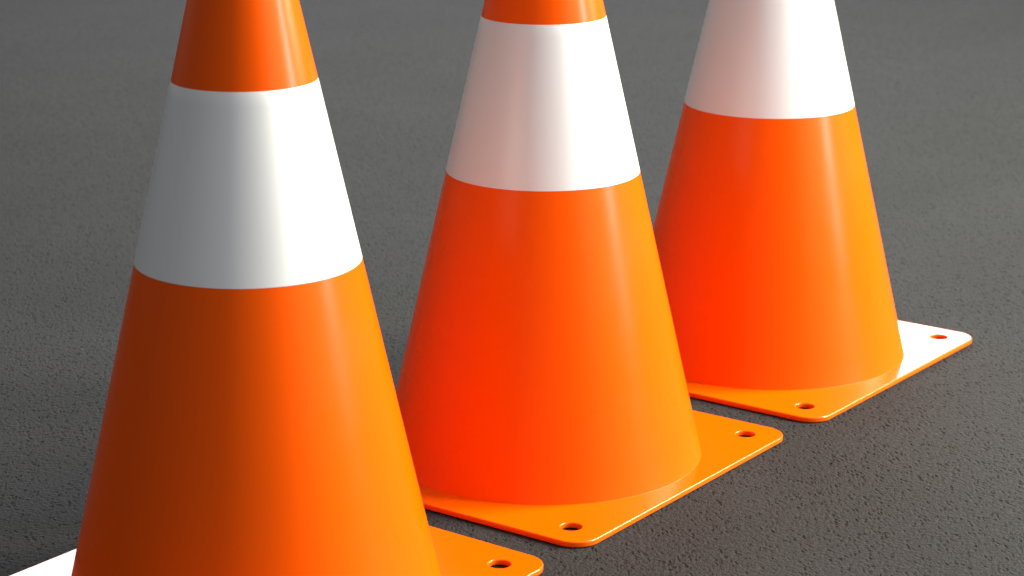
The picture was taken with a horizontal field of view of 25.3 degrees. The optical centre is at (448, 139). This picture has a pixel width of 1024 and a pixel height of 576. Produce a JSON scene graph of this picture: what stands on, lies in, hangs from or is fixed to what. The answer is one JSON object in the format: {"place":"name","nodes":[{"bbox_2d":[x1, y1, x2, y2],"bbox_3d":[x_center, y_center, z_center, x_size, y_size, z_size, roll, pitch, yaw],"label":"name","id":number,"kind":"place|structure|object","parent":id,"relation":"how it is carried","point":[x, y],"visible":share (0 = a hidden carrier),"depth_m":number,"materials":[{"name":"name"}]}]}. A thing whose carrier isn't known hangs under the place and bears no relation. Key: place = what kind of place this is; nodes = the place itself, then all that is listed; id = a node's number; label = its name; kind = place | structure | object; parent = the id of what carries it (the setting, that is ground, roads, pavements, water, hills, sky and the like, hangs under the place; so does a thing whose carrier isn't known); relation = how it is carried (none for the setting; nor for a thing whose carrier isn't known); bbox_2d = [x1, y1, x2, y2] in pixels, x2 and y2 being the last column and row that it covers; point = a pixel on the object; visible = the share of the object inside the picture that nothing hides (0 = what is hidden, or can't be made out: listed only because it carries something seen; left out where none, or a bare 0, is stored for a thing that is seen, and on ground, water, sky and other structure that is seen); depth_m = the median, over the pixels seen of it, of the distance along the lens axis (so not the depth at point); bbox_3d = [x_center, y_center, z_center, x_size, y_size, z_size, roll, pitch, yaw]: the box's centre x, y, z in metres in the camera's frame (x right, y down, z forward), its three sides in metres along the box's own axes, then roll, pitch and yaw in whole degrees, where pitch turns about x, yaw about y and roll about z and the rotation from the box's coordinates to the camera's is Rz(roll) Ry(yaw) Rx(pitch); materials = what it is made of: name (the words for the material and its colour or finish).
{"place":"outdoors","nodes":[
{"label":"outdoors","id":0,"kind":"place"},
{"bbox_2d":[0,0,1023,575],"bbox_3d":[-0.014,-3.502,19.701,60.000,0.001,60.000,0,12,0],"label":"ground","id":1,"kind":"structure","parent":0,"point":[920,472],"depth_m":2.48,"materials":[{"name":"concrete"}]},
{"bbox_2d":[10,0,542,575],"bbox_3d":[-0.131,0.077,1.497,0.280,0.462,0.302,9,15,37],"label":"traffic cone","id":2,"kind":"object","parent":1,"relation":"on","point":[252,422],"visible":1,"depth_m":1.44,"materials":[{"name":"orange plastic"}]},
{"bbox_2d":[396,0,782,547],"bbox_3d":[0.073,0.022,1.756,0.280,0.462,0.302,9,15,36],"label":"traffic cone","id":3,"kind":"object","parent":1,"relation":"on","point":[542,393],"visible":0.91,"depth_m":1.69,"materials":[{"name":"orange plastic"}]},
{"bbox_2d":[653,0,971,421],"bbox_3d":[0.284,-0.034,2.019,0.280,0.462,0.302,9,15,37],"label":"traffic cone","id":4,"kind":"object","parent":1,"relation":"on","point":[768,240],"visible":0.91,"depth_m":1.96,"materials":[{"name":"orange plastic"}]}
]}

